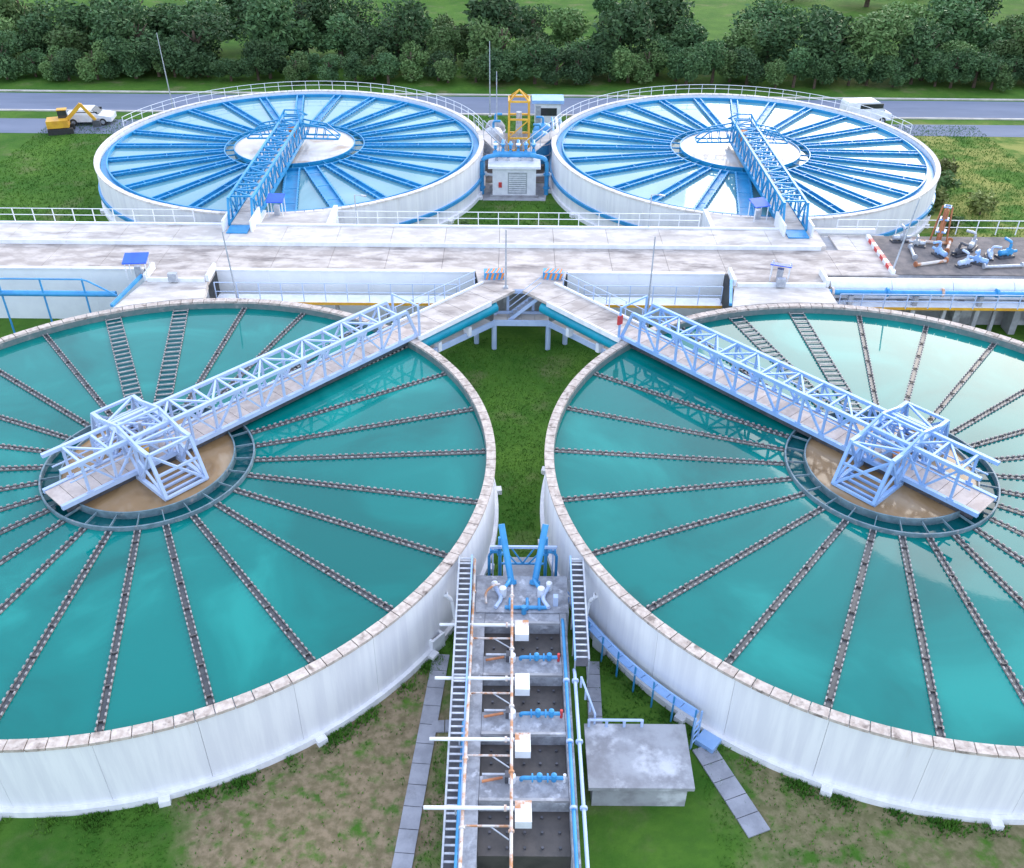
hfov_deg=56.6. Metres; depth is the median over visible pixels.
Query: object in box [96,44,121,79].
broadleaf tree
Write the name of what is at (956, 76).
broadleaf tree
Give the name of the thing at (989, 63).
broadleaf tree
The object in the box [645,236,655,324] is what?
lamp mast
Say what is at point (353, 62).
broadleaf tree
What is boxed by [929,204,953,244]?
valve tower
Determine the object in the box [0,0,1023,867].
ground
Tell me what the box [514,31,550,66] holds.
broadleaf tree
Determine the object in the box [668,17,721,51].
broadleaf tree
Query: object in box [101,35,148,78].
broadleaf tree
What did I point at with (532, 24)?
broadleaf tree
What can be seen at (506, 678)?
inlet pipe
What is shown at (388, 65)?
broadleaf tree
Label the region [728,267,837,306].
outlet platform
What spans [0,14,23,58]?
broadleaf tree
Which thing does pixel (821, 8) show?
broadleaf tree
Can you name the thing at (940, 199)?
shrub
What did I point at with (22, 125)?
yard
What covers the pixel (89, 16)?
broadleaf tree
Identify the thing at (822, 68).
broadleaf tree
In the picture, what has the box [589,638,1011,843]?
weeds
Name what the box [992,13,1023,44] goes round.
broadleaf tree
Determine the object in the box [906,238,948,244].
spare pipe
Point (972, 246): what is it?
pump set
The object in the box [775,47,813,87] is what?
broadleaf tree
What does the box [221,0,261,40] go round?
broadleaf tree
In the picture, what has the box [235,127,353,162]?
water
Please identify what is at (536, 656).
valve manifold
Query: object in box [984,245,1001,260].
pump set
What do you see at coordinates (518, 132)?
yellow hoist frame
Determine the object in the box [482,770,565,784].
valve manifold
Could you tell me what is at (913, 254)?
spare pipe
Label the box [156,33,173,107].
lamp mast
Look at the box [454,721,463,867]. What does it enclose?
long pipe
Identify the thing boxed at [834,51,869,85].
broadleaf tree
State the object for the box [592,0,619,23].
broadleaf tree
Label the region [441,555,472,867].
rung gangway
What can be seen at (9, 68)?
broadleaf tree
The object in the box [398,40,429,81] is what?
broadleaf tree
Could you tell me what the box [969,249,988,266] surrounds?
pump set
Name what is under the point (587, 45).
broadleaf tree
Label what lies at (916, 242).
pump set
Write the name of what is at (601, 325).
access ramp
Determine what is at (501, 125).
filter vessel
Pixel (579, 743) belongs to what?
long pipe
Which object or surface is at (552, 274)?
striped hatch
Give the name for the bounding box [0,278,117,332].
blue pipe run
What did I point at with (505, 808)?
inlet pipe
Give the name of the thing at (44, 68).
broadleaf tree
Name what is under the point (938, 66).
broadleaf tree
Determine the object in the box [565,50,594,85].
broadleaf tree
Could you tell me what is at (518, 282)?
landing platform
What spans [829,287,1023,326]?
blue pipe run
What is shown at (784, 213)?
truss bridge
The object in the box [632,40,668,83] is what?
broadleaf tree
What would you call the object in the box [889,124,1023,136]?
yard
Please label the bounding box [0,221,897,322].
channel deck
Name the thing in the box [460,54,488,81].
broadleaf tree
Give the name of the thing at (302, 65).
broadleaf tree
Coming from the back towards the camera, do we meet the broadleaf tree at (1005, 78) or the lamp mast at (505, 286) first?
the broadleaf tree at (1005, 78)
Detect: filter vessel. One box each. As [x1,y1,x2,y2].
[483,120,503,161]
[485,113,505,147]
[530,123,550,169]
[533,116,550,148]
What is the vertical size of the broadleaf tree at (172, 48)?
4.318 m
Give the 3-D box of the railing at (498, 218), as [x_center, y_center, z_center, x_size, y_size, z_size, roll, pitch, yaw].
[0.416,-13.797,60.889,23.250,0.872,0.050,0,35,0]
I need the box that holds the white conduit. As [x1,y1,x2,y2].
[828,277,1023,334]
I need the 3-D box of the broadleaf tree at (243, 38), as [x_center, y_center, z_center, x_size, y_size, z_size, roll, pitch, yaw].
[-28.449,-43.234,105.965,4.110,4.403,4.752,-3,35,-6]
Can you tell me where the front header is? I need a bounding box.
[505,597,546,614]
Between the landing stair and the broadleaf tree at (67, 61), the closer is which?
the landing stair
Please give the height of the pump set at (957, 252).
0.980 m
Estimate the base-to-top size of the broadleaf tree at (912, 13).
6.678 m
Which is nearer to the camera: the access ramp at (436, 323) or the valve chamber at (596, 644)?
the valve chamber at (596, 644)
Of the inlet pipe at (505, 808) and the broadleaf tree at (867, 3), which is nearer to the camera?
the inlet pipe at (505, 808)
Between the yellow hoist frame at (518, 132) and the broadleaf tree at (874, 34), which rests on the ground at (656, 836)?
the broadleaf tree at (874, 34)
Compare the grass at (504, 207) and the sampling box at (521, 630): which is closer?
the sampling box at (521, 630)
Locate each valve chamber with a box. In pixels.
[429,629,444,650]
[592,635,607,655]
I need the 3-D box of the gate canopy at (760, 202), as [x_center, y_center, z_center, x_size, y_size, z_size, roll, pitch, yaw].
[16.319,-14.829,62.931,1.100,1.330,1.000,-10,36,-14]
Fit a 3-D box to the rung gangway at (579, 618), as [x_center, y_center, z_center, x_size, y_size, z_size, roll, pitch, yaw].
[2.446,6.742,34.978,0.540,2.099,4.450,0,35,0]
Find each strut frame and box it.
[464,825,509,839]
[467,754,509,767]
[470,692,509,703]
[474,637,509,647]
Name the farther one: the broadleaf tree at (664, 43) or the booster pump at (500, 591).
the broadleaf tree at (664, 43)
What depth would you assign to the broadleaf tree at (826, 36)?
101.28 m
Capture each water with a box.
[0,308,485,739]
[61,416,233,511]
[100,97,470,210]
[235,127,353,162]
[554,313,1023,745]
[556,101,926,215]
[681,131,799,167]
[806,421,977,517]
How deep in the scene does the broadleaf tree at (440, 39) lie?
104.18 m
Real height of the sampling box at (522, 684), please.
0.545 m
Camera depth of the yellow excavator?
86.69 m
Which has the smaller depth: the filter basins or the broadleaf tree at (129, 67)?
the filter basins
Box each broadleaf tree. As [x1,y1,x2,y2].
[0,0,54,32]
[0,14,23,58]
[0,29,25,79]
[16,12,57,54]
[17,48,49,76]
[29,0,98,57]
[38,45,62,80]
[42,24,93,58]
[47,47,81,80]
[75,39,114,81]
[83,0,145,68]
[88,0,172,38]
[91,0,171,71]
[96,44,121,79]
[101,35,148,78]
[129,40,175,76]
[147,2,189,37]
[151,47,182,76]
[161,0,237,41]
[162,34,199,77]
[164,12,237,77]
[192,52,218,76]
[209,57,242,80]
[219,0,241,18]
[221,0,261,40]
[236,28,263,60]
[237,53,273,79]
[241,0,319,66]
[242,38,287,78]
[280,0,336,55]
[282,51,311,84]
[286,50,320,79]
[309,0,367,55]
[310,13,361,65]
[316,54,344,82]
[335,0,379,52]
[341,52,372,82]
[345,24,375,63]
[357,45,387,80]
[363,0,430,69]
[365,52,400,84]
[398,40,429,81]
[410,15,438,50]
[421,50,456,80]
[422,23,460,64]
[433,13,471,62]
[433,58,458,82]
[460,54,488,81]
[462,0,527,40]
[466,15,530,70]
[474,54,515,84]
[486,47,518,80]
[487,0,521,16]
[513,39,560,83]
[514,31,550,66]
[516,3,553,43]
[532,44,579,84]
[546,6,590,48]
[560,35,615,71]
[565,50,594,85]
[580,48,605,81]
[590,0,658,58]
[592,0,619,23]
[592,46,624,81]
[607,45,646,82]
[619,0,694,46]
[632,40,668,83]
[645,34,673,76]
[665,46,691,81]
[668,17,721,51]
[670,43,711,85]
[695,38,728,83]
[715,50,738,81]
[720,37,735,52]
[724,19,768,61]
[728,0,805,57]
[729,45,765,84]
[731,15,805,71]
[763,59,788,88]
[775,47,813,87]
[791,8,861,79]
[803,4,844,33]
[803,57,835,88]
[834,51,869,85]
[842,7,914,72]
[861,53,889,85]
[864,0,874,6]
[879,55,910,87]
[880,1,947,47]
[895,16,953,80]
[897,42,943,83]
[921,0,979,47]
[924,55,955,86]
[928,0,1003,23]
[934,48,981,87]
[940,39,980,71]
[944,0,1010,52]
[958,51,1003,87]
[977,58,1016,90]
[981,38,1023,59]
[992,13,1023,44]
[999,51,1023,84]
[1009,17,1023,57]
[1015,61,1023,81]
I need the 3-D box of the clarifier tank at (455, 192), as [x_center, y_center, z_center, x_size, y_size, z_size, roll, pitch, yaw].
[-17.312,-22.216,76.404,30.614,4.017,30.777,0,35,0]
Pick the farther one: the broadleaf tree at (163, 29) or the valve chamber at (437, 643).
the broadleaf tree at (163, 29)
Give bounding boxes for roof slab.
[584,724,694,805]
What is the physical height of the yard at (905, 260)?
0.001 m
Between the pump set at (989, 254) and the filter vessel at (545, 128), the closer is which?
the pump set at (989, 254)
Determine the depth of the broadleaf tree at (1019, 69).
102.15 m
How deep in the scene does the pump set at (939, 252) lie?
58.37 m
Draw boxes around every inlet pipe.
[423,805,513,814]
[429,736,513,745]
[435,676,513,682]
[439,622,513,627]
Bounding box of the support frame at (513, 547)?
[490,545,556,575]
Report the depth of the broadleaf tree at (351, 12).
110.57 m
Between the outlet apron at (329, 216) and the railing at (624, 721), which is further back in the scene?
the outlet apron at (329, 216)
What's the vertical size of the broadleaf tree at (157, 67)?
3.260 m
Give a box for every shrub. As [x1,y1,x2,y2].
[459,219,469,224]
[928,203,935,215]
[933,185,948,211]
[935,170,961,191]
[938,156,959,175]
[939,214,964,230]
[965,189,999,215]
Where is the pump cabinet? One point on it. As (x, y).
(514, 177)
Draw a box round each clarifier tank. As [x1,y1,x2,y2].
[0,298,501,819]
[94,81,485,224]
[538,303,1023,830]
[548,84,940,235]
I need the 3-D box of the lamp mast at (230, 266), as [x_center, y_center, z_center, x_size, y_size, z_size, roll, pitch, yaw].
[-15.906,-8.529,54.611,0.475,6.604,0.280,0,35,0]
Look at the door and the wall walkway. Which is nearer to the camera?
the wall walkway
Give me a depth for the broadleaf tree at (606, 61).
101.49 m
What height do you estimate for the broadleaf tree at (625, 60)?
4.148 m
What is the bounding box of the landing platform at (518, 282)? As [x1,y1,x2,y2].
[476,271,566,321]
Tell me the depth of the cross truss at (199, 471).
39.77 m
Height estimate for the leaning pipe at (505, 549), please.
2.097 m
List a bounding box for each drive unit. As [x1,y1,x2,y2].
[137,421,158,457]
[881,427,902,463]
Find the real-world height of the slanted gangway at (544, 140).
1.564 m
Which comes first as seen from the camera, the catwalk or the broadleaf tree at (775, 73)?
the catwalk
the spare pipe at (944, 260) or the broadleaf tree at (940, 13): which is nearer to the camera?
the spare pipe at (944, 260)
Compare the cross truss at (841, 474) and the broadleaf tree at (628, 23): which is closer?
the cross truss at (841, 474)
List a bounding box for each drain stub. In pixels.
[444,591,454,619]
[587,593,597,616]
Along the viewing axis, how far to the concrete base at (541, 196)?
75.11 m
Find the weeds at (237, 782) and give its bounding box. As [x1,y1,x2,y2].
[0,631,453,838]
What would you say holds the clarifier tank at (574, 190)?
on the ground at (656, 836)
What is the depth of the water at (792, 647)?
37.51 m
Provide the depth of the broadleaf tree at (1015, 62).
102.41 m
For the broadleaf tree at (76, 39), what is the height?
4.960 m
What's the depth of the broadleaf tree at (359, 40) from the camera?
103.63 m
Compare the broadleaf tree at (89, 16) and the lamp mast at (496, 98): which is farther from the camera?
the broadleaf tree at (89, 16)
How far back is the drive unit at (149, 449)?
40.38 m
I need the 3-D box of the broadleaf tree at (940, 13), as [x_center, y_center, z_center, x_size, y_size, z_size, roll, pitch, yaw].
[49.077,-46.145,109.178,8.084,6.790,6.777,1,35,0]
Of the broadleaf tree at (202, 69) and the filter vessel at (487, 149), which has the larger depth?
the broadleaf tree at (202, 69)
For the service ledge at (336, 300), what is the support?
on the ground at (656, 836)
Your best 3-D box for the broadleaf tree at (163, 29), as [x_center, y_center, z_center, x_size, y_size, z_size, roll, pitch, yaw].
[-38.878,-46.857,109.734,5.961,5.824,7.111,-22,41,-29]
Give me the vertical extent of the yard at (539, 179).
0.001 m
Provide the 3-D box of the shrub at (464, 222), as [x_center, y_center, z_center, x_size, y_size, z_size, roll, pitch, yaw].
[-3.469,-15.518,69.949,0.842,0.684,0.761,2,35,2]
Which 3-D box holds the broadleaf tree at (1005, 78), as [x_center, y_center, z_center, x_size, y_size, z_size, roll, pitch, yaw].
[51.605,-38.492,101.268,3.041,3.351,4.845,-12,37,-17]
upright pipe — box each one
[497,536,502,575]
[543,537,548,575]
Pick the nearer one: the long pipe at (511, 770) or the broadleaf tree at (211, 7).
the long pipe at (511, 770)
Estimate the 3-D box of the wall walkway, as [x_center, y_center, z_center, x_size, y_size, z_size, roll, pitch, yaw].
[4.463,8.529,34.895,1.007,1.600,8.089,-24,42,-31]
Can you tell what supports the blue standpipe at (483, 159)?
on the concrete base at (541, 196)
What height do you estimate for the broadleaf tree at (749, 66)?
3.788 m
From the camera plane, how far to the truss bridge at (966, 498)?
43.30 m
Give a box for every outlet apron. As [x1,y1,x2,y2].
[258,205,338,223]
[701,209,774,227]
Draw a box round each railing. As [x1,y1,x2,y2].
[0,208,194,221]
[213,282,456,301]
[336,211,700,226]
[580,676,595,723]
[584,285,722,304]
[587,718,643,726]
[835,219,1023,234]
[838,294,1023,309]
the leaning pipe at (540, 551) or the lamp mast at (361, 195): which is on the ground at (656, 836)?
the lamp mast at (361, 195)
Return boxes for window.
[541,108,556,115]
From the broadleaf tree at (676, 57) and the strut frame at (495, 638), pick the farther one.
the broadleaf tree at (676, 57)
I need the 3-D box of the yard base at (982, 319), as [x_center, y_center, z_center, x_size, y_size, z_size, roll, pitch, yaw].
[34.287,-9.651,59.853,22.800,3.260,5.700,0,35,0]
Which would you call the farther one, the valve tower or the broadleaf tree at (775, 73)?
the broadleaf tree at (775, 73)
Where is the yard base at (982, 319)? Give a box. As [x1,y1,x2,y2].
[895,275,1023,324]
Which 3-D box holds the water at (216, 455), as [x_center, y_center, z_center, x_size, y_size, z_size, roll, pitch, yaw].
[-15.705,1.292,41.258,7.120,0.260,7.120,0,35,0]
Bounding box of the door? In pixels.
[535,106,540,122]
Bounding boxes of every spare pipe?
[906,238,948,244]
[908,244,917,259]
[913,257,948,266]
[944,238,952,252]
[982,262,1023,268]
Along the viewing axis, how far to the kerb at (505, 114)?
92.96 m
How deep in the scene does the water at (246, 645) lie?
37.33 m
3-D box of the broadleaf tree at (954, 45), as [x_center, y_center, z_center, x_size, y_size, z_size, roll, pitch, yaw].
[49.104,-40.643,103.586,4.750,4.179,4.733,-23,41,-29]
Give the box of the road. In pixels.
[0,92,1023,117]
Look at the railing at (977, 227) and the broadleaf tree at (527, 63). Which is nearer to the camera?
the railing at (977, 227)
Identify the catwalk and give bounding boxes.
[429,311,608,352]
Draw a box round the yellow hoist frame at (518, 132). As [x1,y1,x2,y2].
[508,89,529,150]
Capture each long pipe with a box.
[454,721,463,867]
[458,558,475,867]
[508,585,513,867]
[561,618,578,867]
[572,668,589,867]
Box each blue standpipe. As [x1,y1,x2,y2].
[480,152,499,194]
[529,153,549,194]
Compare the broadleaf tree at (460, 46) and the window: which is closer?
the window
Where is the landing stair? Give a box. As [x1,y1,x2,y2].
[508,277,540,319]
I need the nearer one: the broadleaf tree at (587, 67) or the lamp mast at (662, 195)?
the lamp mast at (662, 195)
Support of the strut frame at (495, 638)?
on the filter basins
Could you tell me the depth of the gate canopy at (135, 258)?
54.81 m
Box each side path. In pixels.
[432,720,448,732]
[692,747,769,837]
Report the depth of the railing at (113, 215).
60.78 m
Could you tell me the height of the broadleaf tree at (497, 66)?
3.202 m
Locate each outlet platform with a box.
[110,262,215,308]
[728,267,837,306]
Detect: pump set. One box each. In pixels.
[889,224,910,243]
[909,234,925,248]
[931,241,948,259]
[951,242,968,257]
[954,249,973,268]
[966,229,977,252]
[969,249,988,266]
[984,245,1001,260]
[994,237,1017,259]
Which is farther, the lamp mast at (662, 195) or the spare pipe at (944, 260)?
the lamp mast at (662, 195)
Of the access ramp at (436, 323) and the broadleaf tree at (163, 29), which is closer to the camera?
the access ramp at (436, 323)
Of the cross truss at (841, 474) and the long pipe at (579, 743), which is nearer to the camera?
the long pipe at (579, 743)
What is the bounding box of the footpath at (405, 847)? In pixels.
[391,654,449,867]
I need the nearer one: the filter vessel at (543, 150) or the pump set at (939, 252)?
the pump set at (939, 252)
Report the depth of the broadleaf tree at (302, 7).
107.06 m
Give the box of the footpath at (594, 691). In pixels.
[586,661,602,723]
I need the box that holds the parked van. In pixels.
[839,97,891,122]
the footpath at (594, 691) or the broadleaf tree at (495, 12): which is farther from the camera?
the broadleaf tree at (495, 12)
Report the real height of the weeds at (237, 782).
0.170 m
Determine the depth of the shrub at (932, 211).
71.07 m
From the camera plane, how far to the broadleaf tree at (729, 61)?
101.11 m
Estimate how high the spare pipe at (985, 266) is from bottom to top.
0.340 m
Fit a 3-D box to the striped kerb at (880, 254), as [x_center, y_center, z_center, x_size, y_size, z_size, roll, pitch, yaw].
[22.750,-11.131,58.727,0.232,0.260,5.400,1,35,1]
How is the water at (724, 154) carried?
in the clarifier tank at (574, 190)
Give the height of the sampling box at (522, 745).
0.545 m
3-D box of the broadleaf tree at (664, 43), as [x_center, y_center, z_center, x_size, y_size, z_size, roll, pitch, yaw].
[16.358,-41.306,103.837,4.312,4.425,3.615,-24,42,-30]
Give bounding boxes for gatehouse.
[532,94,563,125]
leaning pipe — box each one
[498,524,516,584]
[529,524,548,584]
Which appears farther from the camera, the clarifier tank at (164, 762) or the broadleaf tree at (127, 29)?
the broadleaf tree at (127, 29)
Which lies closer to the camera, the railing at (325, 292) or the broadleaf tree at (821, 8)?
the railing at (325, 292)
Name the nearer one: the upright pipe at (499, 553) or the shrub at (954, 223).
the upright pipe at (499, 553)
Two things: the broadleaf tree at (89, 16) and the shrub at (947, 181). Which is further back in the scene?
the broadleaf tree at (89, 16)
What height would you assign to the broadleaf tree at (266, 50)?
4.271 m
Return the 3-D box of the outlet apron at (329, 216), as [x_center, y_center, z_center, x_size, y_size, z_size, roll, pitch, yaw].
[-14.199,-13.016,63.664,4.860,3.600,3.348,0,35,0]
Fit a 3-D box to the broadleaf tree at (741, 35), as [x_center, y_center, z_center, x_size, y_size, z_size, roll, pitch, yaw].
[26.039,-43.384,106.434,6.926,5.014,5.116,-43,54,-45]
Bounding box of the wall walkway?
[567,590,721,753]
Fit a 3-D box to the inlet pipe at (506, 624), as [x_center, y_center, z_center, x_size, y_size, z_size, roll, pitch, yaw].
[-1.270,7.019,34.486,2.710,0.445,0.200,0,35,0]
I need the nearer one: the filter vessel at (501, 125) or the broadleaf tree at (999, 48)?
the filter vessel at (501, 125)
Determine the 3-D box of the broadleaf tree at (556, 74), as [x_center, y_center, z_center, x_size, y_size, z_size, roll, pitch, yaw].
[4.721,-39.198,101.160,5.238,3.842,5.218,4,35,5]
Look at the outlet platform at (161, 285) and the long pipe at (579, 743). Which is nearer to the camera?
the long pipe at (579, 743)
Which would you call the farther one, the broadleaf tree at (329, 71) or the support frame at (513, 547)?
the broadleaf tree at (329, 71)
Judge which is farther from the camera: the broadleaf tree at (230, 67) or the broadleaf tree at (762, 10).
the broadleaf tree at (762, 10)
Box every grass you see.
[0,116,1023,236]
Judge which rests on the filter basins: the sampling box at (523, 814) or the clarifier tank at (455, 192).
the sampling box at (523, 814)
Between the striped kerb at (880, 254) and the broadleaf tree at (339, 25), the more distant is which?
the broadleaf tree at (339, 25)
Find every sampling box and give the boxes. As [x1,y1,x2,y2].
[515,620,528,640]
[515,673,529,695]
[515,733,530,757]
[515,800,531,828]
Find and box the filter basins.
[462,557,580,867]
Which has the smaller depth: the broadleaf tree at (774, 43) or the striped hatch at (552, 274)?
the striped hatch at (552, 274)
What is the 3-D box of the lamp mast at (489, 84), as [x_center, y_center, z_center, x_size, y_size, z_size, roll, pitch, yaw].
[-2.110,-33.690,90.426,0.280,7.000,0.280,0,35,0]
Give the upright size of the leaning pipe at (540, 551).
2.097 m
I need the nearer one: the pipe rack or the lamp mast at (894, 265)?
the lamp mast at (894, 265)
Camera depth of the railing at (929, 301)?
55.07 m
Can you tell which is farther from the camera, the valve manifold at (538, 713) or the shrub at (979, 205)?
the shrub at (979, 205)
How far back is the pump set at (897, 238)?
60.19 m
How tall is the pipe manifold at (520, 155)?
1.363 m
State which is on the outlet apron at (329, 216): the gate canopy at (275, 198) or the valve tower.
the gate canopy at (275, 198)
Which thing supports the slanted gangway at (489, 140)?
on the clarifier tank at (455, 192)
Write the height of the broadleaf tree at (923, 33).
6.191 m
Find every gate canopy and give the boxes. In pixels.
[122,252,149,280]
[266,193,285,216]
[747,197,770,221]
[769,259,792,281]
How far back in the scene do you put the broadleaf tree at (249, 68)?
100.77 m
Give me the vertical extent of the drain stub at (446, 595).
1.241 m
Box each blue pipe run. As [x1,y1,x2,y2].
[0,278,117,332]
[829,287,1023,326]
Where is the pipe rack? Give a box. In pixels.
[550,117,562,158]
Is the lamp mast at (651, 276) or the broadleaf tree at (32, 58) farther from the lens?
the broadleaf tree at (32, 58)
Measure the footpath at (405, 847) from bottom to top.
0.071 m
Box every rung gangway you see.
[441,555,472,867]
[568,556,589,683]
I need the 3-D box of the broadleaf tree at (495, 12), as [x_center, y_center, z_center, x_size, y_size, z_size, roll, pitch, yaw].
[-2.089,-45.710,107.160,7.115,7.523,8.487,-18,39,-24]
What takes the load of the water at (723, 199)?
in the clarifier tank at (574, 190)
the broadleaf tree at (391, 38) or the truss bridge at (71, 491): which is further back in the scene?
the broadleaf tree at (391, 38)
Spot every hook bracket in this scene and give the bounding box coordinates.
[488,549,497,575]
[547,549,557,575]
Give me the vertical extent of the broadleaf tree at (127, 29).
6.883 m
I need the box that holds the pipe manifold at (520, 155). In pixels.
[493,139,535,160]
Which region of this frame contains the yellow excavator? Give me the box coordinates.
[45,103,100,135]
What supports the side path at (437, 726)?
on the ground at (656, 836)
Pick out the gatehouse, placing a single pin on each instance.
(547, 107)
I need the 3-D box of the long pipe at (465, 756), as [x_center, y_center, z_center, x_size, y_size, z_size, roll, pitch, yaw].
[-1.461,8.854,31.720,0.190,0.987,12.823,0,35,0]
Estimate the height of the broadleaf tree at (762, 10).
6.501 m
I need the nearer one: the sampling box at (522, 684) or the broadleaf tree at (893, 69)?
the sampling box at (522, 684)
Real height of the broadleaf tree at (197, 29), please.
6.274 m
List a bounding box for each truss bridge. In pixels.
[40,301,417,512]
[221,109,340,233]
[620,303,1000,519]
[694,113,814,238]
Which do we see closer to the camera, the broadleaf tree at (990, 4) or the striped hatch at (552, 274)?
the striped hatch at (552, 274)
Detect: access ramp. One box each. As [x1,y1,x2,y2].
[391,270,514,351]
[523,271,647,352]
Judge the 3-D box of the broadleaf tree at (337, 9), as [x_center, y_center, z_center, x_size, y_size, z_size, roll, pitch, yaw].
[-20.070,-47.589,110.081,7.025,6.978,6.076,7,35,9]
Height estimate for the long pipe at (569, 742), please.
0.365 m
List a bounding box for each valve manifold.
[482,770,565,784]
[484,706,562,719]
[486,651,559,662]
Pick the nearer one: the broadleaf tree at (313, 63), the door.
the door
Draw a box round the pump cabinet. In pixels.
[488,157,540,197]
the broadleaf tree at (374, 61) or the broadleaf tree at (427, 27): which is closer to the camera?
the broadleaf tree at (374, 61)
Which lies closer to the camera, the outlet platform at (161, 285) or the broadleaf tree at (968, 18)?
the outlet platform at (161, 285)
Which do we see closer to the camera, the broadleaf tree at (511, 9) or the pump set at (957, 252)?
the pump set at (957, 252)
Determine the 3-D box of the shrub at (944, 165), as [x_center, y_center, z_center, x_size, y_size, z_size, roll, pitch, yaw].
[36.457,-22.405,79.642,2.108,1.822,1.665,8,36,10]
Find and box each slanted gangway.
[475,120,507,150]
[522,121,559,150]
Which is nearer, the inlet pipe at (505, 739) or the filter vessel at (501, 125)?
the inlet pipe at (505, 739)
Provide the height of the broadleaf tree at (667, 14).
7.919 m
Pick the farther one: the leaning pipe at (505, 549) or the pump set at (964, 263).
the pump set at (964, 263)
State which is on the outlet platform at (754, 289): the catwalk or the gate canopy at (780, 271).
the gate canopy at (780, 271)
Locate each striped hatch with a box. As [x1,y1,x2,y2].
[484,268,503,279]
[543,268,562,279]
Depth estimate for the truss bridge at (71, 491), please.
43.17 m
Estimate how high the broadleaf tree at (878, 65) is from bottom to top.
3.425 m
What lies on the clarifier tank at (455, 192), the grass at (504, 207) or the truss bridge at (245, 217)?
the truss bridge at (245, 217)
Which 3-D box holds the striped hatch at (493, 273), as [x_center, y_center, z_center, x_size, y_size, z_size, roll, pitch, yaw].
[-1.047,-9.358,55.577,1.165,0.442,0.622,-2,35,-4]
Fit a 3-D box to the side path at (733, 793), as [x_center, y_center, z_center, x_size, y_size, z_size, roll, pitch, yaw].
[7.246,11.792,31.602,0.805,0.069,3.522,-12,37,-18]
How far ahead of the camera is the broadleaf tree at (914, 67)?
101.79 m
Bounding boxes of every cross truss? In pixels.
[90,394,208,500]
[831,401,949,506]
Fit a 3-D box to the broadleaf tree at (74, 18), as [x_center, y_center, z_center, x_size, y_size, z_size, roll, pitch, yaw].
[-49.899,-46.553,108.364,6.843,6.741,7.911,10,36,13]
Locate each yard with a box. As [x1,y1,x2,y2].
[0,118,139,133]
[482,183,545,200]
[485,133,549,182]
[871,236,1023,275]
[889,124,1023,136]
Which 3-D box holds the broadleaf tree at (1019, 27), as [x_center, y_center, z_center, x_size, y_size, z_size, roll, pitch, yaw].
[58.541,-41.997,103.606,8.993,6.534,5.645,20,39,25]
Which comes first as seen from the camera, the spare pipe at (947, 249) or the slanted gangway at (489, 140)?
the spare pipe at (947, 249)
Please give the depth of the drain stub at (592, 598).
36.00 m
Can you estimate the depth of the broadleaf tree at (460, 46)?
108.29 m
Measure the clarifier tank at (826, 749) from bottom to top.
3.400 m
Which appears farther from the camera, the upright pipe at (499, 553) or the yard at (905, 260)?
the yard at (905, 260)
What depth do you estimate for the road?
95.99 m
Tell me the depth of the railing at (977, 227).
61.10 m
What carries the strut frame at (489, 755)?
on the filter basins
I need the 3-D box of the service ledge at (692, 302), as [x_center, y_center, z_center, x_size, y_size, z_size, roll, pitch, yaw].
[8.173,-6.900,56.516,8.200,2.205,1.040,0,35,0]
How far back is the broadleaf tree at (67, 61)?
100.50 m
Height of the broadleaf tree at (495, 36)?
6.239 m
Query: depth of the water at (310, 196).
74.08 m
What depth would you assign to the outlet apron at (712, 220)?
62.89 m
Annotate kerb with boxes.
[0,89,1023,100]
[0,109,1023,119]
[866,234,895,273]
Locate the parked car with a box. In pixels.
[67,105,116,125]
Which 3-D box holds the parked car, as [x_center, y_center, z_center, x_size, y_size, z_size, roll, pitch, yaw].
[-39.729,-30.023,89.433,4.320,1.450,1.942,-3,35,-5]
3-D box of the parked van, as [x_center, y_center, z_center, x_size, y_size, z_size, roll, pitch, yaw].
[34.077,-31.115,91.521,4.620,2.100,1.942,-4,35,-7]
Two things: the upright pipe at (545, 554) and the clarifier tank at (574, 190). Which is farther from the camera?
the clarifier tank at (574, 190)
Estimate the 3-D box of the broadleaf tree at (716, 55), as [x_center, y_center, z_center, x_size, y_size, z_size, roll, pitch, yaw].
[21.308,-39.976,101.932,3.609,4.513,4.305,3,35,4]
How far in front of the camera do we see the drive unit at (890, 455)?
40.49 m
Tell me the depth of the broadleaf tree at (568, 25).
107.59 m
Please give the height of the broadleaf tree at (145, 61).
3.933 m
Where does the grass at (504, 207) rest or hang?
on the ground at (656, 836)
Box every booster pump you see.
[484,578,510,608]
[532,577,557,608]
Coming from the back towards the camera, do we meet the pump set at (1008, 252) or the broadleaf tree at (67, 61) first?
the broadleaf tree at (67, 61)
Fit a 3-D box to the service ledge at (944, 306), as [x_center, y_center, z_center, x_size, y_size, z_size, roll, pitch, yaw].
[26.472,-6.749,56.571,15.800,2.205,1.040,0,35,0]
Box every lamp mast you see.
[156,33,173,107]
[222,231,237,297]
[354,194,366,223]
[489,41,490,117]
[496,71,496,126]
[503,230,507,288]
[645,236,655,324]
[648,194,664,226]
[893,198,919,268]
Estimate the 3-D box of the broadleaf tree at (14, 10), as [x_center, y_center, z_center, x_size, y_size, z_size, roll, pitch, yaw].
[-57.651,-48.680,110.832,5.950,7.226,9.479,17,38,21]
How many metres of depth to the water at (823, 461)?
40.12 m
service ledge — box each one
[217,294,448,325]
[589,297,721,327]
[835,299,1023,331]
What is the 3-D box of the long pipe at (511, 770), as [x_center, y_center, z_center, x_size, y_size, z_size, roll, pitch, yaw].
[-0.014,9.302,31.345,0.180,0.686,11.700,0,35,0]
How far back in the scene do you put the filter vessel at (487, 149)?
78.81 m
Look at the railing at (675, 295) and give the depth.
55.17 m
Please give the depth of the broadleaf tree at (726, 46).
109.08 m
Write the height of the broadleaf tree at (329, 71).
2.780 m
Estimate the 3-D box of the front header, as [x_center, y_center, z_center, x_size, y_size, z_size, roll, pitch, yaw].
[0.526,6.425,35.770,1.600,0.364,0.752,0,35,0]

